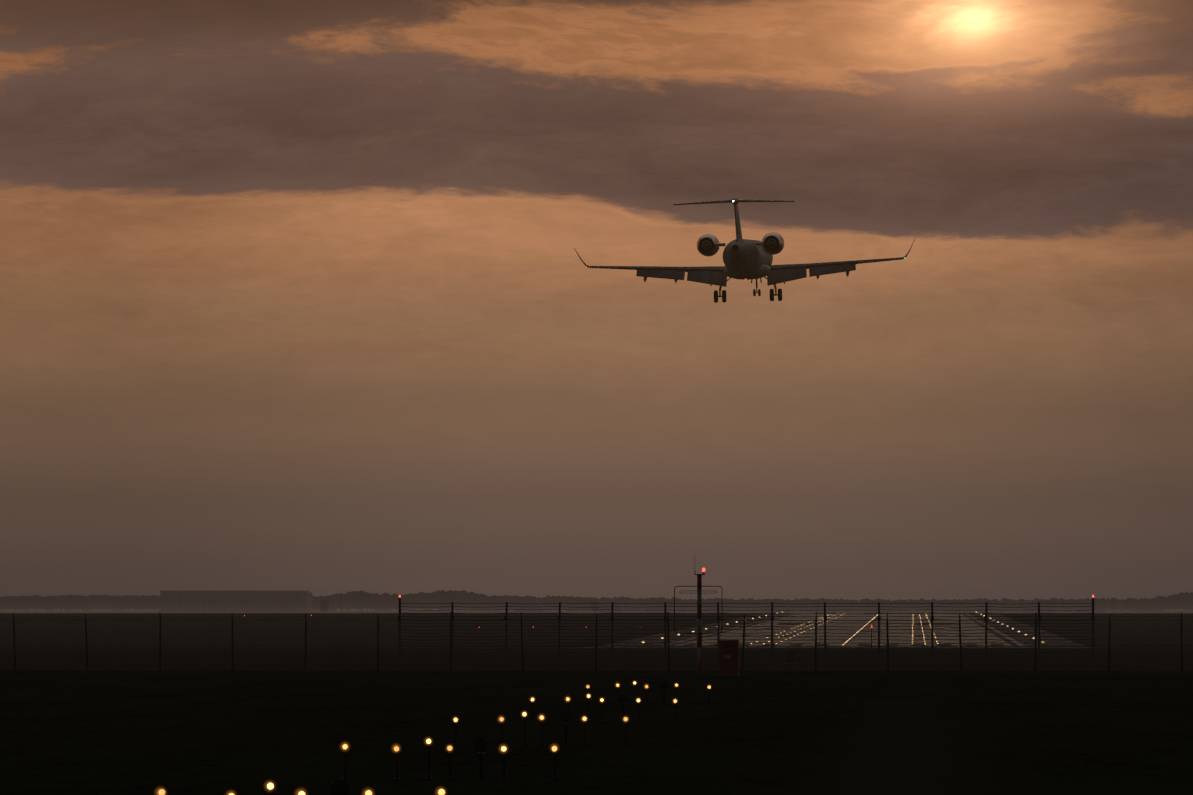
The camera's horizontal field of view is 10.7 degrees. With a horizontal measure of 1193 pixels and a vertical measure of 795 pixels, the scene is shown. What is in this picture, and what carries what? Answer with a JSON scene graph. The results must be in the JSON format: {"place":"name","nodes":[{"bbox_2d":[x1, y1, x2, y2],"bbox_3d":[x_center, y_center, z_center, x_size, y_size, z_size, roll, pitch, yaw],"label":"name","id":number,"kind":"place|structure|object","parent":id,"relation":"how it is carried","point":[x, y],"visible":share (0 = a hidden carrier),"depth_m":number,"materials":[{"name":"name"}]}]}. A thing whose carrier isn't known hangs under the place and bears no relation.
{"place":"outdoors","nodes":[
{"label":"outdoors","id":0,"kind":"place"},
{"bbox_2d":[0,610,1192,794],"bbox_3d":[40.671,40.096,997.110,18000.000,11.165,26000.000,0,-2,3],"label":"terrain","id":1,"kind":"structure","parent":0,"point":[910,722],"depth_m":194.14,"materials":[{"name":"green plant"}]},
{"bbox_2d":[0,596,10,610],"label":"tree","id":2,"kind":"object","parent":1,"relation":"on","point":[4,602],"visible":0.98,"depth_m":5447.26,"materials":[{"name":"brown plant"}]},
{"bbox_2d":[8,596,16,609],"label":"tree","id":3,"kind":"object","parent":1,"relation":"on","point":[13,603],"visible":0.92,"depth_m":5451.55,"materials":[{"name":"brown plant"}]},
{"bbox_2d":[32,595,47,609],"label":"tree","id":4,"kind":"object","parent":1,"relation":"on","point":[42,603],"visible":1,"depth_m":5509.26,"materials":[{"name":"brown plant"}]},
{"bbox_2d":[63,595,76,612],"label":"tree","id":5,"kind":"object","parent":1,"relation":"on","point":[69,601],"visible":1,"depth_m":5455.29,"materials":[{"name":"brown plant"}]},
{"bbox_2d":[73,595,86,612],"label":"tree","id":6,"kind":"object","parent":1,"relation":"on","point":[81,603],"visible":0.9,"depth_m":5575.21,"materials":[{"name":"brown plant"}]},
{"bbox_2d":[101,594,110,609],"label":"tree","id":7,"kind":"object","parent":1,"relation":"on","point":[106,598],"visible":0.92,"depth_m":5775.44,"materials":[{"name":"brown plant"}]},
{"bbox_2d":[113,596,126,612],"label":"tree","id":8,"kind":"object","parent":1,"relation":"on","point":[120,602],"visible":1,"depth_m":5535.65,"materials":[{"name":"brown plant"}]},
{"bbox_2d":[146,595,159,609],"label":"tree","id":9,"kind":"object","parent":1,"relation":"on","point":[152,602],"visible":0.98,"depth_m":5501.95,"materials":[{"name":"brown plant"}]},
{"bbox_2d":[160,591,311,612],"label":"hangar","id":10,"kind":"structure","parent":1,"relation":"on","point":[235,601],"depth_m":5216.92,"materials":[{"name":"grey"}]},
{"bbox_2d":[312,596,320,612],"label":"tree","id":11,"kind":"object","parent":1,"relation":"on","point":[315,602],"visible":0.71,"depth_m":5534.80,"materials":[{"name":"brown plant"}]},
{"bbox_2d":[320,599,328,611],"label":"tree","id":12,"kind":"object","parent":1,"relation":"on","point":[324,604],"visible":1,"depth_m":4309.03,"materials":[{"name":"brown plant"}]},
{"bbox_2d":[324,595,334,610],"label":"tree","id":13,"kind":"object","parent":1,"relation":"on","point":[330,599],"visible":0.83,"depth_m":5497.07,"materials":[{"name":"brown plant"}]},
{"bbox_2d":[347,591,354,612],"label":"tree","id":14,"kind":"object","parent":1,"relation":"on","point":[349,603],"visible":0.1,"depth_m":5740.51,"materials":[{"name":"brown plant"}]},
{"bbox_2d":[348,591,364,612],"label":"tree","id":15,"kind":"object","parent":1,"relation":"on","point":[351,600],"visible":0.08,"depth_m":5517.75,"materials":[{"name":"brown plant"}]},
{"bbox_2d":[351,591,370,612],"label":"tree","id":16,"kind":"object","parent":1,"relation":"on","point":[361,599],"visible":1,"depth_m":5418.50,"materials":[{"name":"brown plant"}]},
{"bbox_2d":[372,594,382,612],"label":"tree","id":17,"kind":"object","parent":1,"relation":"on","point":[377,603],"visible":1,"depth_m":5591.80,"materials":[{"name":"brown plant"}]},
{"bbox_2d":[378,593,387,609],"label":"tree","id":18,"kind":"object","parent":1,"relation":"on","point":[384,601],"visible":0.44,"depth_m":5642.50,"materials":[{"name":"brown plant"}]},
{"bbox_2d":[381,593,390,612],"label":"tree","id":19,"kind":"object","parent":1,"relation":"on","point":[387,595],"visible":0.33,"depth_m":5701.12,"materials":[{"name":"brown plant"}]},
{"bbox_2d":[395,594,409,612],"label":"tree","id":20,"kind":"object","parent":1,"relation":"on","point":[405,598],"visible":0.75,"depth_m":5519.92,"materials":[{"name":"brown plant"}]},
{"bbox_2d":[410,592,425,612],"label":"tree","id":21,"kind":"object","parent":1,"relation":"on","point":[419,597],"visible":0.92,"depth_m":5486.71,"materials":[{"name":"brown plant"}]},
{"bbox_2d":[421,592,427,609],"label":"tree","id":22,"kind":"object","parent":1,"relation":"on","point":[425,606],"visible":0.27,"depth_m":5526.59,"materials":[{"name":"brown plant"}]},
{"bbox_2d":[158,680,711,794],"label":"approach lights","id":23,"kind":"object","parent":1,"relation":"on","point":[339,787],"visible":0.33,"depth_m":122.34},
{"bbox_2d":[437,590,454,612],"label":"tree","id":24,"kind":"object","parent":1,"relation":"on","point":[443,596],"visible":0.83,"depth_m":5408.09,"materials":[{"name":"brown plant"}]},
{"bbox_2d":[454,590,465,612],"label":"tree","id":25,"kind":"object","parent":1,"relation":"on","point":[458,596],"visible":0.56,"depth_m":5710.00,"materials":[{"name":"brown plant"}]},
{"bbox_2d":[461,592,469,608],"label":"tree","id":26,"kind":"object","parent":1,"relation":"on","point":[463,601],"visible":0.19,"depth_m":5668.12,"materials":[{"name":"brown plant"}]},
{"bbox_2d":[463,592,474,612],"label":"tree","id":27,"kind":"object","parent":1,"relation":"on","point":[466,595],"visible":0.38,"depth_m":5619.42,"materials":[{"name":"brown plant"}]},
{"bbox_2d":[466,593,481,609],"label":"tree","id":28,"kind":"object","parent":1,"relation":"on","point":[474,598],"visible":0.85,"depth_m":5593.69,"materials":[{"name":"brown plant"}]},
{"bbox_2d":[480,595,489,612],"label":"tree","id":29,"kind":"object","parent":1,"relation":"on","point":[484,599],"visible":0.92,"depth_m":5497.33,"materials":[{"name":"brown plant"}]},
{"bbox_2d":[488,596,495,612],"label":"tree","id":30,"kind":"object","parent":1,"relation":"on","point":[490,601],"visible":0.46,"depth_m":5614.69,"materials":[{"name":"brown plant"}]},
{"bbox_2d":[492,596,504,612],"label":"tree","id":31,"kind":"object","parent":1,"relation":"on","point":[500,599],"visible":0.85,"depth_m":5597.57,"materials":[{"name":"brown plant"}]},
{"bbox_2d":[500,596,511,608],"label":"tree","id":32,"kind":"object","parent":1,"relation":"on","point":[508,599],"visible":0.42,"depth_m":5660.98,"materials":[{"name":"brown plant"}]},
{"bbox_2d":[510,595,517,608],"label":"tree","id":33,"kind":"object","parent":1,"relation":"on","point":[513,598],"visible":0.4,"depth_m":5715.24,"materials":[{"name":"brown plant"}]},
{"bbox_2d":[518,595,529,602],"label":"tree","id":34,"kind":"object","parent":1,"relation":"on","point":[522,599],"visible":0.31,"depth_m":5553.14,"materials":[{"name":"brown plant"}]},
{"bbox_2d":[541,597,549,610],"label":"tree","id":35,"kind":"object","parent":1,"relation":"on","point":[545,600],"visible":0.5,"depth_m":5492.94,"materials":[{"name":"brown plant"}]},
{"bbox_2d":[546,595,555,612],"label":"tree","id":36,"kind":"object","parent":1,"relation":"on","point":[550,599],"visible":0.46,"depth_m":5643.05,"materials":[{"name":"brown plant"}]},
{"bbox_2d":[552,596,562,608],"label":"tree","id":37,"kind":"object","parent":1,"relation":"on","point":[557,599],"visible":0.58,"depth_m":5642.18,"materials":[{"name":"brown plant"}]},
{"bbox_2d":[561,596,569,612],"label":"tree","id":38,"kind":"object","parent":1,"relation":"on","point":[563,602],"visible":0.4,"depth_m":5722.30,"materials":[{"name":"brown plant"}]},
{"bbox_2d":[566,596,576,612],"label":"tree","id":39,"kind":"object","parent":1,"relation":"on","point":[571,599],"visible":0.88,"depth_m":5473.69,"materials":[{"name":"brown plant"}]},
{"bbox_2d":[575,597,583,612],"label":"tree","id":40,"kind":"object","parent":1,"relation":"on","point":[580,600],"visible":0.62,"depth_m":5535.43,"materials":[{"name":"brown plant"}]},
{"bbox_2d":[584,598,592,612],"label":"tree","id":41,"kind":"object","parent":1,"relation":"on","point":[588,600],"visible":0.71,"depth_m":5436.06,"materials":[{"name":"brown plant"}]},
{"bbox_2d":[589,600,598,612],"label":"tree","id":42,"kind":"object","parent":1,"relation":"on","point":[593,605],"visible":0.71,"depth_m":4500.51,"materials":[{"name":"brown plant"}]},
{"bbox_2d":[0,612,1192,670],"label":"perimeter fence","id":43,"kind":"object","parent":1,"relation":"on","point":[596,645],"visible":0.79,"depth_m":320.83,"materials":[{"name":"grey metal"}]},
{"bbox_2d":[616,597,628,609],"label":"tree","id":44,"kind":"object","parent":1,"relation":"on","point":[622,600],"visible":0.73,"depth_m":5426.73,"materials":[{"name":"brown plant"}]},
{"bbox_2d":[625,597,631,610],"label":"tree","id":45,"kind":"object","parent":1,"relation":"on","point":[630,601],"visible":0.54,"depth_m":5786.73,"materials":[{"name":"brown plant"}]},
{"bbox_2d":[631,598,639,610],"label":"tree","id":46,"kind":"object","parent":1,"relation":"on","point":[634,606],"visible":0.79,"depth_m":5469.90,"materials":[{"name":"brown plant"}]},
{"bbox_2d":[639,598,652,610],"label":"tree","id":47,"kind":"object","parent":1,"relation":"on","point":[646,607],"visible":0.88,"depth_m":5431.70,"materials":[{"name":"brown plant"}]},
{"bbox_2d":[655,597,667,612],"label":"tree","id":48,"kind":"object","parent":1,"relation":"on","point":[660,600],"visible":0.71,"depth_m":5509.33,"materials":[{"name":"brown plant"}]},
{"bbox_2d":[663,599,671,611],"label":"tree","id":49,"kind":"object","parent":1,"relation":"on","point":[668,601],"visible":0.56,"depth_m":5412.30,"materials":[{"name":"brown plant"}]},
{"bbox_2d":[680,599,688,612],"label":"tree","id":50,"kind":"object","parent":1,"relation":"on","point":[684,601],"visible":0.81,"depth_m":5416.94,"materials":[{"name":"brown plant"}]},
{"bbox_2d":[692,599,696,609],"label":"tree","id":51,"kind":"object","parent":1,"relation":"on","point":[694,601],"visible":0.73,"depth_m":5605.10,"materials":[{"name":"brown plant"}]},
{"bbox_2d":[674,568,721,675],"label":"antenna mast","id":52,"kind":"object","parent":1,"relation":"on","point":[699,586],"visible":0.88,"depth_m":298.54,"materials":[{"name":"metal"}]},
{"bbox_2d":[717,640,740,675],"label":"equipment cabinet","id":53,"kind":"object","parent":1,"relation":"on","point":[729,657],"visible":1,"depth_m":298.49,"materials":[{"name":"red metal"}]},
{"bbox_2d":[735,600,742,611],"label":"tree","id":54,"kind":"object","parent":1,"relation":"on","point":[739,606],"visible":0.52,"depth_m":5613.94,"materials":[{"name":"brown plant"}]},
{"bbox_2d":[742,599,749,609],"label":"tree","id":55,"kind":"object","parent":1,"relation":"on","point":[745,606],"visible":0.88,"depth_m":5636.49,"materials":[{"name":"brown plant"}]},
{"bbox_2d":[398,595,1094,659],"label":"fence","id":56,"kind":"object","parent":1,"relation":"on","point":[559,639],"visible":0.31,"depth_m":383.43,"materials":[{"name":"grey metal"}]},
{"bbox_2d":[751,600,757,609],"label":"tree","id":57,"kind":"object","parent":1,"relation":"on","point":[754,606],"visible":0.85,"depth_m":5606.23,"materials":[{"name":"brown plant"}]},
{"bbox_2d":[757,599,763,609],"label":"tree","id":58,"kind":"object","parent":1,"relation":"on","point":[759,607],"visible":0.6,"depth_m":5783.97,"materials":[{"name":"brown plant"}]},
{"bbox_2d":[783,599,792,607],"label":"tree","id":59,"kind":"object","parent":1,"relation":"on","point":[789,602],"visible":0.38,"depth_m":5452.00,"materials":[{"name":"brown plant"}]},
{"bbox_2d":[793,598,803,612],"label":"tree","id":60,"kind":"object","parent":1,"relation":"on","point":[798,603],"visible":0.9,"depth_m":5480.98,"materials":[{"name":"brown plant"}]},
{"bbox_2d":[802,598,811,609],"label":"tree","id":61,"kind":"object","parent":1,"relation":"on","point":[806,602],"visible":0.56,"depth_m":5630.57,"materials":[{"name":"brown plant"}]},
{"bbox_2d":[812,599,820,610],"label":"tree","id":62,"kind":"object","parent":1,"relation":"on","point":[816,601],"visible":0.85,"depth_m":5473.12,"materials":[{"name":"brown plant"}]},
{"bbox_2d":[838,598,847,612],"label":"tree","id":63,"kind":"object","parent":1,"relation":"on","point":[841,600],"visible":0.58,"depth_m":5477.51,"materials":[{"name":"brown plant"}]},
{"bbox_2d":[844,600,853,610],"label":"tree","id":64,"kind":"object","parent":1,"relation":"on","point":[849,608],"visible":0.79,"depth_m":5421.35,"materials":[{"name":"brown plant"}]},
{"bbox_2d":[852,600,857,610],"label":"tree","id":65,"kind":"object","parent":1,"relation":"on","point":[855,608],"visible":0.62,"depth_m":5752.88,"materials":[{"name":"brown plant"}]},
{"bbox_2d":[857,600,864,611],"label":"tree","id":66,"kind":"object","parent":1,"relation":"on","point":[860,608],"visible":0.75,"depth_m":5739.75,"materials":[{"name":"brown plant"}]},
{"bbox_2d":[864,599,872,610],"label":"tree","id":67,"kind":"object","parent":1,"relation":"on","point":[868,608],"visible":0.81,"depth_m":5438.66,"materials":[{"name":"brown plant"}]},
{"bbox_2d":[871,600,880,610],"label":"tree","id":68,"kind":"object","parent":1,"relation":"on","point":[875,608],"visible":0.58,"depth_m":5439.66,"materials":[{"name":"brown plant"}]},
{"bbox_2d":[884,599,889,610],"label":"tree","id":69,"kind":"object","parent":1,"relation":"on","point":[887,606],"visible":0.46,"depth_m":5479.77,"materials":[{"name":"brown plant"}]},
{"bbox_2d":[889,600,897,612],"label":"tree","id":70,"kind":"object","parent":1,"relation":"on","point":[893,607],"visible":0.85,"depth_m":5460.10,"materials":[{"name":"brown plant"}]},
{"bbox_2d":[898,600,908,612],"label":"tree","id":71,"kind":"object","parent":1,"relation":"on","point":[901,607],"visible":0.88,"depth_m":5450.57,"materials":[{"name":"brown plant"}]},
{"bbox_2d":[908,599,913,612],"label":"tree","id":72,"kind":"object","parent":1,"relation":"on","point":[910,607],"visible":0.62,"depth_m":5565.52,"materials":[{"name":"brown plant"}]},
{"bbox_2d":[913,599,920,611],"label":"tree","id":73,"kind":"object","parent":1,"relation":"on","point":[916,608],"visible":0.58,"depth_m":5753.40,"materials":[{"name":"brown plant"}]},
{"bbox_2d":[917,598,927,612],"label":"tree","id":74,"kind":"object","parent":1,"relation":"on","point":[922,607],"visible":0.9,"depth_m":5412.76,"materials":[{"name":"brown plant"}]},
{"bbox_2d":[939,600,948,612],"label":"tree","id":75,"kind":"object","parent":1,"relation":"on","point":[943,607],"visible":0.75,"depth_m":5397.38,"materials":[{"name":"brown plant"}]},
{"bbox_2d":[965,600,975,610],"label":"tree","id":76,"kind":"object","parent":1,"relation":"on","point":[969,606],"visible":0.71,"depth_m":5617.04,"materials":[{"name":"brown plant"}]},
{"bbox_2d":[972,599,980,609],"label":"tree","id":77,"kind":"object","parent":1,"relation":"on","point":[976,605],"visible":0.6,"depth_m":5615.36,"materials":[{"name":"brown plant"}]},
{"bbox_2d":[998,598,1011,612],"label":"tree","id":78,"kind":"object","parent":1,"relation":"on","point":[1004,602],"visible":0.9,"depth_m":5409.32,"materials":[{"name":"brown plant"}]},
{"bbox_2d":[1006,599,1015,612],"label":"tree","id":79,"kind":"object","parent":1,"relation":"on","point":[1012,605],"visible":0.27,"depth_m":5667.33,"materials":[{"name":"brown plant"}]},
{"bbox_2d":[1014,599,1022,612],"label":"tree","id":80,"kind":"object","parent":1,"relation":"on","point":[1017,603],"visible":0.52,"depth_m":5608.32,"materials":[{"name":"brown plant"}]},
{"bbox_2d":[1042,599,1053,610],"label":"tree","id":81,"kind":"object","parent":1,"relation":"on","point":[1045,602],"visible":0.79,"depth_m":5417.14,"materials":[{"name":"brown plant"}]},
{"bbox_2d":[1050,598,1060,609],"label":"tree","id":82,"kind":"object","parent":1,"relation":"on","point":[1055,600],"visible":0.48,"depth_m":5692.52,"materials":[{"name":"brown plant"}]},
{"bbox_2d":[1061,599,1070,612],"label":"tree","id":83,"kind":"object","parent":1,"relation":"on","point":[1065,607],"visible":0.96,"depth_m":5382.89,"materials":[{"name":"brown plant"}]},
{"bbox_2d":[1068,599,1077,612],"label":"tree","id":84,"kind":"object","parent":1,"relation":"on","point":[1072,601],"visible":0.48,"depth_m":5603.34,"materials":[{"name":"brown plant"}]},
{"bbox_2d":[1099,598,1106,608],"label":"tree","id":85,"kind":"object","parent":1,"relation":"on","point":[1103,601],"visible":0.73,"depth_m":5451.89,"materials":[{"name":"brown plant"}]},
{"bbox_2d":[1108,597,1117,610],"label":"tree","id":86,"kind":"object","parent":1,"relation":"on","point":[1112,605],"visible":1,"depth_m":5449.45,"materials":[{"name":"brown plant"}]},
{"bbox_2d":[1116,599,1123,611],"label":"tree","id":87,"kind":"object","parent":1,"relation":"on","point":[1119,606],"visible":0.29,"depth_m":5729.16,"materials":[{"name":"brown plant"}]},
{"bbox_2d":[1120,599,1125,610],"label":"tree","id":88,"kind":"object","parent":1,"relation":"on","point":[1122,601],"visible":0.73,"depth_m":5699.99,"materials":[{"name":"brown plant"}]},
{"bbox_2d":[1124,598,1137,612],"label":"tree","id":89,"kind":"object","parent":1,"relation":"on","point":[1131,606],"visible":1,"depth_m":5405.37,"materials":[{"name":"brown plant"}]},
{"bbox_2d":[1137,598,1146,610],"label":"tree","id":90,"kind":"object","parent":1,"relation":"on","point":[1142,605],"visible":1,"depth_m":5395.52,"materials":[{"name":"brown plant"}]},
{"bbox_2d":[1145,598,1150,610],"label":"tree","id":91,"kind":"object","parent":1,"relation":"on","point":[1148,603],"visible":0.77,"depth_m":5467.74,"materials":[{"name":"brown plant"}]},
{"bbox_2d":[1156,596,1167,610],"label":"tree","id":92,"kind":"object","parent":1,"relation":"on","point":[1160,600],"visible":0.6,"depth_m":5550.93,"materials":[{"name":"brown plant"}]},
{"bbox_2d":[1161,596,1172,612],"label":"tree","id":93,"kind":"object","parent":1,"relation":"on","point":[1169,602],"visible":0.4,"depth_m":5552.60,"materials":[{"name":"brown plant"}]},
{"bbox_2d":[1169,594,1178,612],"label":"tree","id":94,"kind":"object","parent":1,"relation":"on","point":[1173,598],"visible":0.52,"depth_m":5561.02,"materials":[{"name":"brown plant"}]},
{"bbox_2d":[1176,592,1187,612],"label":"tree","id":95,"kind":"object","parent":1,"relation":"on","point":[1181,600],"visible":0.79,"depth_m":5463.71,"materials":[{"name":"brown plant"}]},
{"bbox_2d":[1186,592,1192,610],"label":"tree","id":96,"kind":"object","parent":1,"relation":"on","point":[1189,603],"visible":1,"depth_m":5406.37,"materials":[{"name":"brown plant"}]},
{"bbox_2d":[0,0,1192,609],"label":"sky","id":97,"kind":"structure","parent":0,"point":[295,295],"materials":[{"name":"orange"}]},
{"bbox_2d":[244,612,1042,644],"bbox_3d":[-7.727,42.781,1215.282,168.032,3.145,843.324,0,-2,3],"label":"runway lights","id":98,"kind":"object","parent":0,"point":[818,625],"visible":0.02,"depth_m":1069.12},
{"bbox_2d":[574,198,914,302],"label":"regional jet","id":99,"kind":"object","parent":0,"point":[744,259],"visible":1,"depth_m":467.23,"materials":[{"name":"grey metal"}]},
{"bbox_2d":[575,613,1097,647],"bbox_3d":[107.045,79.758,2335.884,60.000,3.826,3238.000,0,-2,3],"label":"runway pavement","id":100,"kind":"structure","parent":0,"point":[971,628],"depth_m":984.01,"materials":[{"name":"grey asphalt"}]},
{"bbox_2d":[672,613,1016,644],"bbox_3d":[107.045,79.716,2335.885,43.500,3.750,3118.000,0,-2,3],"label":"runway markings","id":101,"kind":"object","parent":100,"relation":"on","point":[996,633],"visible":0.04,"depth_m":1002.03,"materials":[{"name":"white paint"}]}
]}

